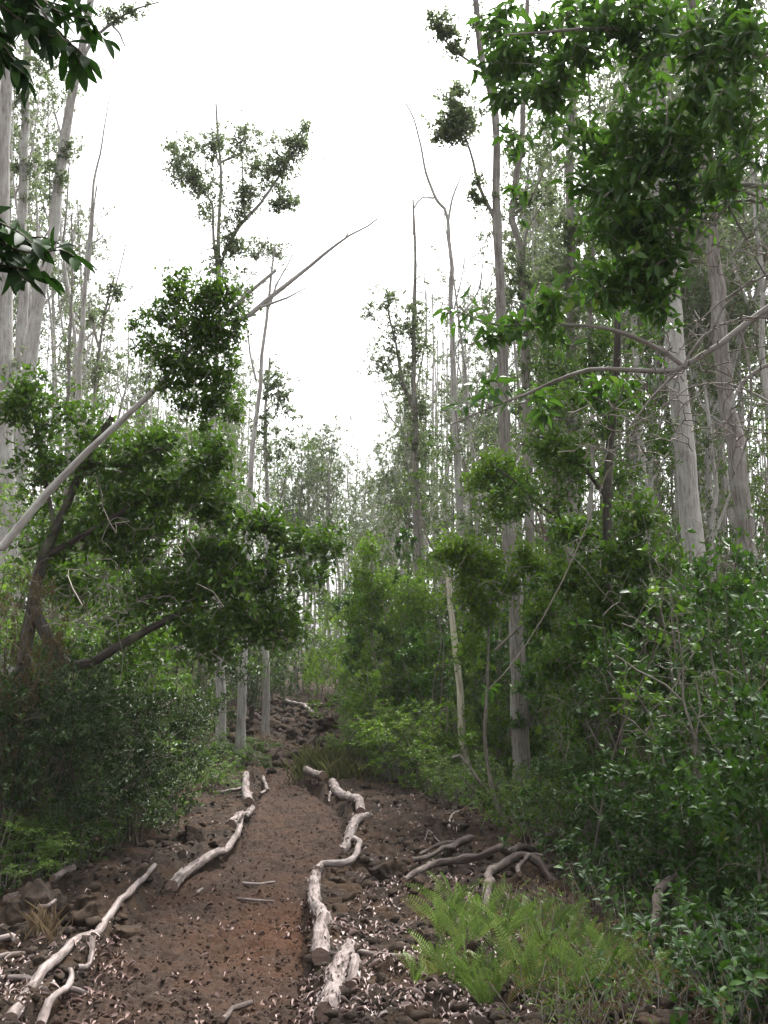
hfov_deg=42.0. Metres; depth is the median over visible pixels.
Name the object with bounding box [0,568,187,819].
shrub
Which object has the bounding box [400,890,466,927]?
fern
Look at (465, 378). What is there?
tree
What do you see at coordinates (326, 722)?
lava rock
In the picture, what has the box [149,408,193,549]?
tree
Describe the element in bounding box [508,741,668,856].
shrub
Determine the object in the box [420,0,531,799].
tree
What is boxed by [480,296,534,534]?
tree
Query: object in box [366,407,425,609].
tree
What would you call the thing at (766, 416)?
tree
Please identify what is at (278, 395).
tree
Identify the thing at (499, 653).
shrub
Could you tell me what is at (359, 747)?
shrub
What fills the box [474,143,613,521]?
tree
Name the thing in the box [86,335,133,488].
tree
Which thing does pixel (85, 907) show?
lava rock
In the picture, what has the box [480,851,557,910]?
surface root
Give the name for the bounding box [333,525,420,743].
shrub
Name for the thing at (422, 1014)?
rubble
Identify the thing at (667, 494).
understory tree
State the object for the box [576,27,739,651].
tree
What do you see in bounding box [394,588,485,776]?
shrub
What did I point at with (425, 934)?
lava rock
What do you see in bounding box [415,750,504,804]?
shrub
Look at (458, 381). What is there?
tree
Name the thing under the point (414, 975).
fern
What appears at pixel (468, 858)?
surface root
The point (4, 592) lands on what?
shrub
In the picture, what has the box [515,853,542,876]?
surface root
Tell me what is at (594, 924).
fern
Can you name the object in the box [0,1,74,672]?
tree
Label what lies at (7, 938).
stick
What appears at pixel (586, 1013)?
dry herbs
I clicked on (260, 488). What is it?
tree
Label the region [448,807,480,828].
dead branch
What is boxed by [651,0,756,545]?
tree
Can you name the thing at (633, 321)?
tree
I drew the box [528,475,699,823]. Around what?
tree
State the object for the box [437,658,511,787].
shrub
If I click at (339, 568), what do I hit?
tree
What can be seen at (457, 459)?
tree
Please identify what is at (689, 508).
tree
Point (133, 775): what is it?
shrub
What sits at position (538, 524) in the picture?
understory tree
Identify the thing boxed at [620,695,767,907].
shrub
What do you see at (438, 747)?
shrub
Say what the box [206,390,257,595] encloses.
tree
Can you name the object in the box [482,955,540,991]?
fern
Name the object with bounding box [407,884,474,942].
fern
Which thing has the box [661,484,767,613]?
shrub
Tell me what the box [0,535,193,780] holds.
shrub
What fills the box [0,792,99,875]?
shrub
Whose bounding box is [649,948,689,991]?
fern
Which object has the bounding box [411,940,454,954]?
fern
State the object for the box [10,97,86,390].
tree
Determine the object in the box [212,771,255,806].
log
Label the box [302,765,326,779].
log
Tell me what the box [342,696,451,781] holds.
shrub
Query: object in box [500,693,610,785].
shrub
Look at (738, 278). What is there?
tree
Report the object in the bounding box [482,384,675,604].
understory tree
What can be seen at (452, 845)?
surface root
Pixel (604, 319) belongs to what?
tree
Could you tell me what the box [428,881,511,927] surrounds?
fern
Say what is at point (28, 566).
shrub
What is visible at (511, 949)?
fern
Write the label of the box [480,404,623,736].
understory tree
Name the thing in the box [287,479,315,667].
tree
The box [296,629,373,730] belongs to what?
shrub
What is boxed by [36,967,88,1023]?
log
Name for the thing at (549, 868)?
surface root
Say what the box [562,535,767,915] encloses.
sapling
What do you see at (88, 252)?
tree
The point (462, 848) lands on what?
lava rock
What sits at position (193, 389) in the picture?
tree
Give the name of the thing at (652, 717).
sapling
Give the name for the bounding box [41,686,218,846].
shrub
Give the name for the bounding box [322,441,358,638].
tree
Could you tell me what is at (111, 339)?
understory tree
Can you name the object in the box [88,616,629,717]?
undergrowth
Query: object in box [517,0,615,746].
tree
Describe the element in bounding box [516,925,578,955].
fern
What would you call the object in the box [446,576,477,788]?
tree
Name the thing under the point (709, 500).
understory tree
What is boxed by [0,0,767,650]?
sky
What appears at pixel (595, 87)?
tree
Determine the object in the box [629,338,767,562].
understory tree
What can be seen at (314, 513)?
tree
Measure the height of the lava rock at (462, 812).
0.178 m
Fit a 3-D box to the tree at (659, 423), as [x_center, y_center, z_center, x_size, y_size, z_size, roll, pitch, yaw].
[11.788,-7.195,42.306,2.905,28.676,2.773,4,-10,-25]
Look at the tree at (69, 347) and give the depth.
20.77 m
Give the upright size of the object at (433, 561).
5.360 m
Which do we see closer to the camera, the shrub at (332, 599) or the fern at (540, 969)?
the fern at (540, 969)
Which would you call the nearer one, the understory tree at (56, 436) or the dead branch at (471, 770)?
the dead branch at (471, 770)
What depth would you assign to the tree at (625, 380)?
26.31 m
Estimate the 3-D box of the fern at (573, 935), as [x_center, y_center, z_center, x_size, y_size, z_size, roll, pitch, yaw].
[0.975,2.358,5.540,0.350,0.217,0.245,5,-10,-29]
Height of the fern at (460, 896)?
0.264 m
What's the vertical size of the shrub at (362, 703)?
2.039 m
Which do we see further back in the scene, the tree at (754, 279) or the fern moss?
the tree at (754, 279)
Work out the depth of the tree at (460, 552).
11.25 m
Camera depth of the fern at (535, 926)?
5.57 m
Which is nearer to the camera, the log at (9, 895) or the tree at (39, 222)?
the log at (9, 895)
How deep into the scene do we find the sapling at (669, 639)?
6.78 m
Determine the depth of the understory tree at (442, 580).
30.76 m
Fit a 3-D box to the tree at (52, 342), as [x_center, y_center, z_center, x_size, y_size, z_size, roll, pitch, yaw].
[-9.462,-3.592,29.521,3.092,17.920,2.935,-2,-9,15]
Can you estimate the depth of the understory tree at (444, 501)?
27.74 m
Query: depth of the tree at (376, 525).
42.62 m
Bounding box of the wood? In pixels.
[13,243,766,660]
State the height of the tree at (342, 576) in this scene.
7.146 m
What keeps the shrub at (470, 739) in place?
on the ground at (166, 867)
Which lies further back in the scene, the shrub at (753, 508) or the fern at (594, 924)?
the shrub at (753, 508)
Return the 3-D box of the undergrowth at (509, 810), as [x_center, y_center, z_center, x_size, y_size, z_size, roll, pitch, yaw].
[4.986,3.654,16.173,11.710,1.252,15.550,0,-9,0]
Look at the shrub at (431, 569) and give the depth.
17.00 m
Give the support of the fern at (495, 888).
on the ground at (166, 867)
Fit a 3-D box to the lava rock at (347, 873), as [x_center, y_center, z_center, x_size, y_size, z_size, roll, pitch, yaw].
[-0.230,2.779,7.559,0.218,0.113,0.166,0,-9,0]
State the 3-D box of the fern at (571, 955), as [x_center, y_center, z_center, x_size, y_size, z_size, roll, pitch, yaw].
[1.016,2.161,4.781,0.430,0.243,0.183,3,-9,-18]
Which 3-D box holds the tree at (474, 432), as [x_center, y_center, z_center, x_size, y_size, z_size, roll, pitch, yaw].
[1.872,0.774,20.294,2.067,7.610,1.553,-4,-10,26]
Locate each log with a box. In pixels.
[0,863,156,1020]
[3,891,17,899]
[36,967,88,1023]
[49,865,75,881]
[165,823,242,891]
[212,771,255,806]
[226,811,248,827]
[243,805,254,819]
[259,776,269,794]
[278,696,322,715]
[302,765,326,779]
[304,863,330,964]
[313,937,405,1022]
[328,778,364,813]
[331,810,372,853]
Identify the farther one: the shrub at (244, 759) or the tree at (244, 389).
the tree at (244, 389)
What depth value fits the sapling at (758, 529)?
8.82 m
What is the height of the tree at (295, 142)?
12.300 m
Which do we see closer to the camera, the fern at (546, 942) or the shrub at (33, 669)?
the fern at (546, 942)
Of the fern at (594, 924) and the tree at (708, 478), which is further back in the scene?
the tree at (708, 478)
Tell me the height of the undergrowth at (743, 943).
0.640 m
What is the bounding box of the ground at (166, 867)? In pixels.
[0,651,767,1023]
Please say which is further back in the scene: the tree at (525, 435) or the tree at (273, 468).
the tree at (273, 468)
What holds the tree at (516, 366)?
on the ground at (166, 867)
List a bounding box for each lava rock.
[0,878,67,925]
[0,922,27,936]
[1,868,31,888]
[56,896,99,926]
[111,924,144,943]
[181,824,207,842]
[265,737,285,745]
[286,727,303,739]
[293,792,304,795]
[302,734,324,746]
[315,716,343,730]
[331,711,348,718]
[343,870,359,877]
[368,857,406,884]
[380,789,394,796]
[415,929,441,940]
[457,845,472,852]
[458,806,469,816]
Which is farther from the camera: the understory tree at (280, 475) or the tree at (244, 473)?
the tree at (244, 473)
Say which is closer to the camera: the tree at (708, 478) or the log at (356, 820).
the log at (356, 820)
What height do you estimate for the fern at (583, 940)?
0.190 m
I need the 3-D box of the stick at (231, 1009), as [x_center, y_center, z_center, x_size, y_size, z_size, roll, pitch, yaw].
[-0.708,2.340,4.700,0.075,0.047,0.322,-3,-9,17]
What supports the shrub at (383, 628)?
on the ground at (166, 867)
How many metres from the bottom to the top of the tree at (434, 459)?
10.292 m
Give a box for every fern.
[394,950,442,983]
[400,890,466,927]
[404,870,480,908]
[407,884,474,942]
[408,928,466,966]
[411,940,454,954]
[422,950,487,983]
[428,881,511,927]
[433,905,506,945]
[438,933,513,992]
[445,896,530,942]
[451,920,496,940]
[455,959,545,1005]
[457,907,510,933]
[459,947,511,969]
[463,900,535,934]
[465,892,496,915]
[477,875,530,904]
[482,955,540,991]
[484,932,537,970]
[487,889,526,918]
[490,920,570,964]
[491,920,541,980]
[492,939,609,1000]
[498,917,550,947]
[508,890,547,915]
[508,897,576,936]
[510,902,539,931]
[512,892,557,923]
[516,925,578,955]
[521,915,588,949]
[525,950,610,1000]
[535,901,585,931]
[535,951,578,973]
[545,938,614,976]
[549,932,643,985]
[560,913,602,935]
[565,928,627,957]
[570,909,636,950]
[585,922,642,973]
[585,933,651,961]
[602,969,653,995]
[616,936,672,984]
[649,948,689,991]
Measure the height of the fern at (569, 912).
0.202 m
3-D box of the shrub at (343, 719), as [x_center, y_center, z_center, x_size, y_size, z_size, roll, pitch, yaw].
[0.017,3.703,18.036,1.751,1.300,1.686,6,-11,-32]
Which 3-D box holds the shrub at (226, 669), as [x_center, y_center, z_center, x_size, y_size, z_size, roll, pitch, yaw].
[-3.132,2.305,14.831,2.660,3.489,2.438,-4,-10,26]
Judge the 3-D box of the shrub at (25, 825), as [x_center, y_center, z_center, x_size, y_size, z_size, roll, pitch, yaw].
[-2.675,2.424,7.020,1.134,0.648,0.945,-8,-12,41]
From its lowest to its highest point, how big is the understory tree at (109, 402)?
6.631 m
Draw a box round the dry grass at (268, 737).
[234,729,295,745]
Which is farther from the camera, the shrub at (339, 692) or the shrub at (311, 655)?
the shrub at (311, 655)
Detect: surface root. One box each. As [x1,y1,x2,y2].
[402,826,558,882]
[411,835,474,862]
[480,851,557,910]
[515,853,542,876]
[545,859,598,871]
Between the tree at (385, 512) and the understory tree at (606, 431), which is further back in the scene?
the tree at (385, 512)
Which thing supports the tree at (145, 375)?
on the ground at (166, 867)
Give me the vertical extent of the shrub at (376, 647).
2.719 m
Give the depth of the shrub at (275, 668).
24.50 m
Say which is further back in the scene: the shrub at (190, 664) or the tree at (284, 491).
the tree at (284, 491)
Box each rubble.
[0,712,767,1023]
[182,697,394,773]
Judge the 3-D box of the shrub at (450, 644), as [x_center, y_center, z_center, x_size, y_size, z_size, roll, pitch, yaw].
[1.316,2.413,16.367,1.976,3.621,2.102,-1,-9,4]
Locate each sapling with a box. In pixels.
[539,655,583,816]
[545,655,702,829]
[548,606,622,838]
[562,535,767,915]
[568,519,725,871]
[582,655,693,857]
[602,567,718,877]
[607,577,736,890]
[618,516,710,874]
[636,535,767,865]
[642,507,764,764]
[653,550,710,745]
[695,665,767,882]
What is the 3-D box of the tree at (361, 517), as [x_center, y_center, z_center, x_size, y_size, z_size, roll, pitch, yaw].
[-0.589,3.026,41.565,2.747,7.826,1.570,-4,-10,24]
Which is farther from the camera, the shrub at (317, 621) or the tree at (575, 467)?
the shrub at (317, 621)
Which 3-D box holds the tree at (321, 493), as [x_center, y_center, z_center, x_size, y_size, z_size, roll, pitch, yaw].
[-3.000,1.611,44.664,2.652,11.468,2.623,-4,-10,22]
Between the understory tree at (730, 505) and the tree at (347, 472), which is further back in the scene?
the tree at (347, 472)
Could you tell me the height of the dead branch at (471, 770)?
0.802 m
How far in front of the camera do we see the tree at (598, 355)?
12.81 m
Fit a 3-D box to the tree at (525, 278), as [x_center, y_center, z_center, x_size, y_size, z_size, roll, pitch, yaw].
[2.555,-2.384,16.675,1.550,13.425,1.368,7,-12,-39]
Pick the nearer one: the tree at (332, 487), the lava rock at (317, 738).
the lava rock at (317, 738)
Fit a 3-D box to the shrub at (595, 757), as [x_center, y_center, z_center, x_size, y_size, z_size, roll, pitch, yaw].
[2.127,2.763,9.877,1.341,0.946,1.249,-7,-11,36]
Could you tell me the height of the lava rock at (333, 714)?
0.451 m
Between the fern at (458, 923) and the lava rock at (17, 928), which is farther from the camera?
the lava rock at (17, 928)
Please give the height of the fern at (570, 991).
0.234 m
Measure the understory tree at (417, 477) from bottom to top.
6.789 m
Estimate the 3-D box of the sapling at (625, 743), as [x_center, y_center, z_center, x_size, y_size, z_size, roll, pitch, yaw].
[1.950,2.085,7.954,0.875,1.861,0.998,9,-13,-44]
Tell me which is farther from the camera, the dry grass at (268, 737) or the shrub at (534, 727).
the dry grass at (268, 737)
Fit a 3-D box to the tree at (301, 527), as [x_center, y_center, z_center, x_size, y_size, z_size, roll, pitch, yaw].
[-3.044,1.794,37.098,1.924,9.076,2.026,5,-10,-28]
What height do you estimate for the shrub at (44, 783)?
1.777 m
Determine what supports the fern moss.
on the ground at (166, 867)
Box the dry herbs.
[479,864,767,1023]
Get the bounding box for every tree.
[0,0,120,298]
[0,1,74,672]
[0,219,376,550]
[0,360,356,845]
[0,395,137,682]
[8,0,60,676]
[10,54,122,603]
[10,88,68,455]
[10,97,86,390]
[11,65,126,612]
[12,152,43,336]
[13,303,128,622]
[14,0,158,517]
[15,117,122,595]
[21,371,198,745]
[26,343,166,676]
[29,303,128,643]
[37,98,154,607]
[38,186,129,495]
[39,215,111,523]
[46,195,136,424]
[52,293,138,635]
[56,323,145,623]
[58,94,115,668]
[72,381,133,653]
[79,266,133,638]
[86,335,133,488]
[86,389,259,708]
[100,322,154,590]
[121,292,205,675]
[133,414,264,702]
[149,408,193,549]
[153,104,325,746]
[164,294,259,676]
[171,411,250,684]
[188,434,323,703]
[203,489,261,696]
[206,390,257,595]
[210,346,259,509]
[223,394,257,547]
[224,217,299,766]
[239,484,277,688]
[240,335,310,735]
[256,422,309,675]
[264,464,307,679]
[264,473,304,664]
[274,428,321,670]
[281,483,300,672]
[282,449,321,681]
[283,428,371,673]
[287,447,328,649]
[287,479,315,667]
[296,422,344,669]
[302,409,356,682]
[302,418,346,661]
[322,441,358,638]
[325,503,354,627]
[329,525,354,649]
[331,529,449,768]
[332,538,361,596]
[335,442,381,669]
[340,470,369,574]
[340,495,397,579]
[343,448,378,563]
[349,451,391,566]
[355,237,446,576]
[355,422,482,705]
[357,198,448,724]
[357,334,423,573]
[363,460,396,620]
[365,343,445,591]
[365,475,396,573]
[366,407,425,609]
[368,475,400,638]
[371,475,402,628]
[375,464,399,561]
[379,373,537,721]
[384,449,497,659]
[401,356,449,591]
[405,104,476,729]
[410,383,454,618]
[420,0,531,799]
[421,342,481,635]
[421,442,581,811]
[423,283,513,630]
[423,415,522,681]
[424,188,520,701]
[425,403,547,689]
[426,244,512,522]
[427,387,562,682]
[429,367,521,574]
[431,0,767,705]
[438,227,517,538]
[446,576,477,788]
[463,267,553,604]
[471,236,547,530]
[473,142,654,786]
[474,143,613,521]
[475,163,564,579]
[476,311,669,591]
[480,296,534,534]
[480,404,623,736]
[482,72,605,620]
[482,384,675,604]
[483,112,587,545]
[484,0,565,764]
[488,298,710,582]
[499,0,605,531]
[503,129,564,384]
[510,166,603,561]
[510,420,588,787]
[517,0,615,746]
[528,58,682,744]
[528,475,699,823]
[540,292,767,586]
[542,37,588,497]
[546,196,646,541]
[574,63,633,525]
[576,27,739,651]
[578,412,729,734]
[579,238,630,489]
[582,8,638,546]
[586,57,667,485]
[587,39,684,581]
[588,0,733,528]
[593,74,668,731]
[603,2,697,474]
[604,421,767,725]
[605,337,755,555]
[606,0,714,570]
[616,3,767,639]
[617,0,712,750]
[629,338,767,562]
[637,0,767,659]
[637,7,763,528]
[637,7,766,719]
[648,213,760,535]
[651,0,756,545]
[658,382,660,525]
[660,56,767,570]
[661,154,766,572]
[663,0,764,675]
[671,0,742,633]
[690,343,744,666]
[697,129,767,562]
[700,431,767,578]
[711,0,767,566]
[711,7,767,545]
[717,355,767,569]
[743,87,767,455]
[744,181,767,485]
[754,0,767,295]
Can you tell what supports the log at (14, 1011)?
on the ground at (166, 867)
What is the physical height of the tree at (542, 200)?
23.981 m
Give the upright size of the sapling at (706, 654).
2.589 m
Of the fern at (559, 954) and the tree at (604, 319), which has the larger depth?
the tree at (604, 319)
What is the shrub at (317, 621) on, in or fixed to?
on the ground at (166, 867)
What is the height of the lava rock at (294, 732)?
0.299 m
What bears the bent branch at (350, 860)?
on the log at (320, 947)
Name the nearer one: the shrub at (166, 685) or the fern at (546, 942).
the fern at (546, 942)
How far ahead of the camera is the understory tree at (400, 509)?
24.05 m
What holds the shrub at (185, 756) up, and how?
on the ground at (166, 867)
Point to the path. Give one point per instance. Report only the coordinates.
(268, 835)
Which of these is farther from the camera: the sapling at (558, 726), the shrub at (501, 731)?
the shrub at (501, 731)
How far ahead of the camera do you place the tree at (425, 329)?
33.51 m
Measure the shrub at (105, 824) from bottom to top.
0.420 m
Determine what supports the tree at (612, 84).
on the ground at (166, 867)
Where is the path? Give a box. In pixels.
[48,767,342,1023]
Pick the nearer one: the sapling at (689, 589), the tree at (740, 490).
the sapling at (689, 589)
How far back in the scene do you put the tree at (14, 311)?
34.99 m
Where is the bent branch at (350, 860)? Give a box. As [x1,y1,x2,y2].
[314,835,362,871]
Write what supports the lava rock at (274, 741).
on the ground at (166, 867)
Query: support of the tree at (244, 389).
on the ground at (166, 867)
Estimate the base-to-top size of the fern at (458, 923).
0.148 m
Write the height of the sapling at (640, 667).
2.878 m
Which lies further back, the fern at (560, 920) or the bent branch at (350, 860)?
the bent branch at (350, 860)
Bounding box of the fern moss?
[470,886,657,1023]
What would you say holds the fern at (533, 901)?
on the ground at (166, 867)
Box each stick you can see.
[0,932,19,943]
[0,951,33,959]
[37,899,56,908]
[220,1000,253,1022]
[237,897,274,902]
[242,881,275,884]
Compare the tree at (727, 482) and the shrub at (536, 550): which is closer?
the shrub at (536, 550)
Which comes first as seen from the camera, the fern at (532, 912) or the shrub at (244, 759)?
the fern at (532, 912)
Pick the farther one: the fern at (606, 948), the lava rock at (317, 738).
the lava rock at (317, 738)
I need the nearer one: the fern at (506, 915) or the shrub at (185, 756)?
the fern at (506, 915)
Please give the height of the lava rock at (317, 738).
0.338 m
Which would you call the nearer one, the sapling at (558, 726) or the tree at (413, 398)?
the sapling at (558, 726)
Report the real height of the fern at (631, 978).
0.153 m
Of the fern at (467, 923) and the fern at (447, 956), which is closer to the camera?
the fern at (447, 956)
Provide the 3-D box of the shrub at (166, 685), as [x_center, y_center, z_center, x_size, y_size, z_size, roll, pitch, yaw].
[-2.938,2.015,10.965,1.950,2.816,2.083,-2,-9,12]
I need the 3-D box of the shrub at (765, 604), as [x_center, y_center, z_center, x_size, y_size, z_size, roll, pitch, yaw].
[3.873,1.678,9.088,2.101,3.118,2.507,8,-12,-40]
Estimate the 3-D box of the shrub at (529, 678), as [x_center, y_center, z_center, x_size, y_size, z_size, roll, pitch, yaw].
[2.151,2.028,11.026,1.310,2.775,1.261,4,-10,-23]
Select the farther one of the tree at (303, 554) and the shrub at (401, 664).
the tree at (303, 554)
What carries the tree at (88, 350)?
on the ground at (166, 867)
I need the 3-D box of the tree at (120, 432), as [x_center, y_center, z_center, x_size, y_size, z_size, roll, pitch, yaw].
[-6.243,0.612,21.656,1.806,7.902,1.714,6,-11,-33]
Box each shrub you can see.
[0,460,147,689]
[0,530,126,707]
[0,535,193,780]
[0,565,86,857]
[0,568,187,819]
[0,570,198,757]
[0,638,150,835]
[0,657,156,875]
[0,660,91,830]
[0,667,186,866]
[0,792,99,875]
[0,808,83,889]
[13,642,199,828]
[31,817,116,861]
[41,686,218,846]
[45,676,221,820]
[53,475,176,694]
[60,555,260,764]
[126,662,226,769]
[131,708,225,812]
[142,573,270,739]
[179,757,244,791]
[185,630,305,725]
[196,731,234,757]
[219,733,283,769]
[228,641,296,704]
[232,543,338,698]
[270,622,361,703]
[271,562,349,691]
[286,550,407,681]
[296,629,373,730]
[318,587,406,677]
[320,720,395,769]
[324,647,436,775]
[325,676,424,753]
[331,685,428,729]
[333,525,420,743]
[337,566,437,757]
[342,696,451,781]
[346,609,476,769]
[346,717,434,770]
[353,613,427,682]
[358,540,480,736]
[360,554,469,742]
[360,697,492,790]
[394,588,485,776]
[396,726,472,775]
[402,568,508,752]
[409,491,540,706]
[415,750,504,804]
[436,611,544,780]
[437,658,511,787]
[441,549,537,783]
[447,507,580,758]
[451,692,530,780]
[458,781,546,813]
[489,519,588,783]
[491,495,630,728]
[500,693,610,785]
[504,615,631,757]
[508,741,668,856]
[509,583,636,785]
[521,579,705,792]
[526,532,678,760]
[527,746,653,826]
[535,639,668,786]
[544,535,758,798]
[546,618,763,867]
[552,776,694,890]
[576,705,767,899]
[579,493,720,679]
[611,537,767,870]
[615,501,763,755]
[619,526,767,851]
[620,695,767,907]
[658,589,767,876]
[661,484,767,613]
[661,541,767,765]
[664,544,766,748]
[706,494,767,659]
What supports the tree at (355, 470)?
on the ground at (166, 867)
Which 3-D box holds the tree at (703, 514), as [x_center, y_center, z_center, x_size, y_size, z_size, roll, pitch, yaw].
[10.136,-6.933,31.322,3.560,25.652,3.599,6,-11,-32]
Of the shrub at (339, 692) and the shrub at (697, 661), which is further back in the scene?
the shrub at (339, 692)
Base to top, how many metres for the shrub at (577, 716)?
3.187 m
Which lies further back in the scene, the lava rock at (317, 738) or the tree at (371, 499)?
the tree at (371, 499)
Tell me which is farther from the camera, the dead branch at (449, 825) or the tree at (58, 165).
the tree at (58, 165)
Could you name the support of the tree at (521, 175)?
on the ground at (166, 867)
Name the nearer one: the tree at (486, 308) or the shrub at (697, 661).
the shrub at (697, 661)
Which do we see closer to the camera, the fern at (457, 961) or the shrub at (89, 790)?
the fern at (457, 961)
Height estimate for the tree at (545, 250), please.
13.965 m
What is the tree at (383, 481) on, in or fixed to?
on the ground at (166, 867)
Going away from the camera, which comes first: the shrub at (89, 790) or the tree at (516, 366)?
the shrub at (89, 790)
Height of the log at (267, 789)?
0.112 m
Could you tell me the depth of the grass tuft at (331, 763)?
14.32 m
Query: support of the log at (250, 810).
on the ground at (166, 867)
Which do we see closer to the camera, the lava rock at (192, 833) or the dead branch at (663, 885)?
the dead branch at (663, 885)
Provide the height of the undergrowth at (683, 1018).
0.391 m
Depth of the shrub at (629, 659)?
8.05 m
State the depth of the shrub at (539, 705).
12.02 m
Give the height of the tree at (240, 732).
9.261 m
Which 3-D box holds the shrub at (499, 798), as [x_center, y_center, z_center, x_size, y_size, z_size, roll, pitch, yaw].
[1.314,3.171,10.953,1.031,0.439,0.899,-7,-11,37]
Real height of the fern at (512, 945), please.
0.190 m
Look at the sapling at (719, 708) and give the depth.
6.35 m
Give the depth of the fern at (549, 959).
5.00 m
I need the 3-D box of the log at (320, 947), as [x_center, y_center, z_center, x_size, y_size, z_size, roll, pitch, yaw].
[-0.444,2.546,6.534,0.165,0.144,2.458,1,-9,-4]
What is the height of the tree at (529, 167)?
20.336 m
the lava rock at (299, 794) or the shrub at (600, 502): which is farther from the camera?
the shrub at (600, 502)
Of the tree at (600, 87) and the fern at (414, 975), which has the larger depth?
the tree at (600, 87)
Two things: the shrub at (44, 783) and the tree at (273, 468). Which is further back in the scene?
the tree at (273, 468)
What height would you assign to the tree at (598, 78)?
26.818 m
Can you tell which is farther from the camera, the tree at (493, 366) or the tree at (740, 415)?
the tree at (740, 415)
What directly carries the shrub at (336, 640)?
on the ground at (166, 867)
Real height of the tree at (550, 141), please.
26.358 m
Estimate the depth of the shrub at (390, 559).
18.87 m
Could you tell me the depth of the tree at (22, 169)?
18.08 m
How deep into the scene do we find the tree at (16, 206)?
24.03 m
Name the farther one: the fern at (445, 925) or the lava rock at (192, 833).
the lava rock at (192, 833)
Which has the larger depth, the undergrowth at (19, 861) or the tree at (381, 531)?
the tree at (381, 531)
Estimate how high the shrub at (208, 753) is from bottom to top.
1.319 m
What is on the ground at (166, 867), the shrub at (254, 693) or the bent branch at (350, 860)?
the shrub at (254, 693)
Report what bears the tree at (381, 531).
on the ground at (166, 867)
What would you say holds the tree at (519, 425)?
on the ground at (166, 867)
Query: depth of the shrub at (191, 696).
14.15 m
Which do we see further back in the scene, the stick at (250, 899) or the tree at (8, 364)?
the tree at (8, 364)
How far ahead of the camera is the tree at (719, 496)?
25.67 m
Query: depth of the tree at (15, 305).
32.27 m
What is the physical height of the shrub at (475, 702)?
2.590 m
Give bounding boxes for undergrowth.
[0,699,252,889]
[0,796,178,894]
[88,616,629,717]
[338,695,759,850]
[496,814,767,1023]
[550,921,767,1023]
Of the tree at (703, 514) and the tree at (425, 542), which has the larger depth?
the tree at (425, 542)
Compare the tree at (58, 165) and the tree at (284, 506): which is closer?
the tree at (58, 165)
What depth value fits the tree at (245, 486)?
40.73 m
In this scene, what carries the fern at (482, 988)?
on the ground at (166, 867)
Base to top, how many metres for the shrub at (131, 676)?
1.963 m
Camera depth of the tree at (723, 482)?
21.63 m
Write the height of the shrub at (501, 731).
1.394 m
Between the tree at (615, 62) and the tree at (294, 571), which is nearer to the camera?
the tree at (615, 62)
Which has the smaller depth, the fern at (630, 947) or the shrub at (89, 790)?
the fern at (630, 947)
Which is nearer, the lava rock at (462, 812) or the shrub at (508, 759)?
the lava rock at (462, 812)
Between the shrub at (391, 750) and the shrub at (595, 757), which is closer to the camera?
the shrub at (595, 757)
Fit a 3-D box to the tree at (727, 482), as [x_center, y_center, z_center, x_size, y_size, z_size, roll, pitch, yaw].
[7.712,-3.819,24.154,3.161,17.679,4.207,0,-9,3]
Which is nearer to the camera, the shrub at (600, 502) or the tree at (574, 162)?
the shrub at (600, 502)
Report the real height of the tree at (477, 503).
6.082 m
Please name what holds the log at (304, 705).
on the ground at (166, 867)
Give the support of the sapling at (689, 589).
on the ground at (166, 867)
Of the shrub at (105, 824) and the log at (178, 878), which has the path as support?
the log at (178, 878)
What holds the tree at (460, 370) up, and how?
on the ground at (166, 867)
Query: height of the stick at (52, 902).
0.031 m
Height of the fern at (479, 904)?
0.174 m
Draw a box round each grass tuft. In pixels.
[5,896,74,946]
[274,736,390,783]
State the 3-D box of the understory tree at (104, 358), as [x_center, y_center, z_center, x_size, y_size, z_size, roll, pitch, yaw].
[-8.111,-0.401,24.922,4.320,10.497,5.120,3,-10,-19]
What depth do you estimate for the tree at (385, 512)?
52.14 m
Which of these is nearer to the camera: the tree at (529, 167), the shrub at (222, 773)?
the shrub at (222, 773)
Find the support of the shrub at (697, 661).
on the ground at (166, 867)
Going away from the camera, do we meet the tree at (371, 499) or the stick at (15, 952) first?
the stick at (15, 952)
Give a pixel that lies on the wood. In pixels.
(437, 361)
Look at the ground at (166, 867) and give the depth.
7.84 m
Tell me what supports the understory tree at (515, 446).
on the ground at (166, 867)
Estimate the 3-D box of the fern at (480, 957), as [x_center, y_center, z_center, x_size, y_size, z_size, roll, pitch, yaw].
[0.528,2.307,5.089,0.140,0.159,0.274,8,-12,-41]
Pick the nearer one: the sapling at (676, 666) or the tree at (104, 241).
the sapling at (676, 666)
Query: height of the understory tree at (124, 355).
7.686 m
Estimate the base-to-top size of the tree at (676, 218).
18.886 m
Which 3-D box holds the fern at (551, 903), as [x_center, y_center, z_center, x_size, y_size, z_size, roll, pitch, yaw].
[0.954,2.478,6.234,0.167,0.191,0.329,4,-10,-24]
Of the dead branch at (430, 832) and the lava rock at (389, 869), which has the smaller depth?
the lava rock at (389, 869)
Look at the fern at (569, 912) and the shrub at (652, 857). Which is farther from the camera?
the shrub at (652, 857)
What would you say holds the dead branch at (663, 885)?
on the ground at (166, 867)
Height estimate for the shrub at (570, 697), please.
2.759 m
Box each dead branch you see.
[424,829,439,841]
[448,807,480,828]
[452,754,503,805]
[645,861,720,952]
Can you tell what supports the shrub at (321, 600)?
on the ground at (166, 867)
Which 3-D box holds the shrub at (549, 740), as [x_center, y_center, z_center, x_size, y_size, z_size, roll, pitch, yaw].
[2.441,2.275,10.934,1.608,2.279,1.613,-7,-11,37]
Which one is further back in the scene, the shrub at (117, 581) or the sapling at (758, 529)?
the shrub at (117, 581)
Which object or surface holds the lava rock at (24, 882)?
on the ground at (166, 867)
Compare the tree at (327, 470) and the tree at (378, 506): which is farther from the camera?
the tree at (378, 506)

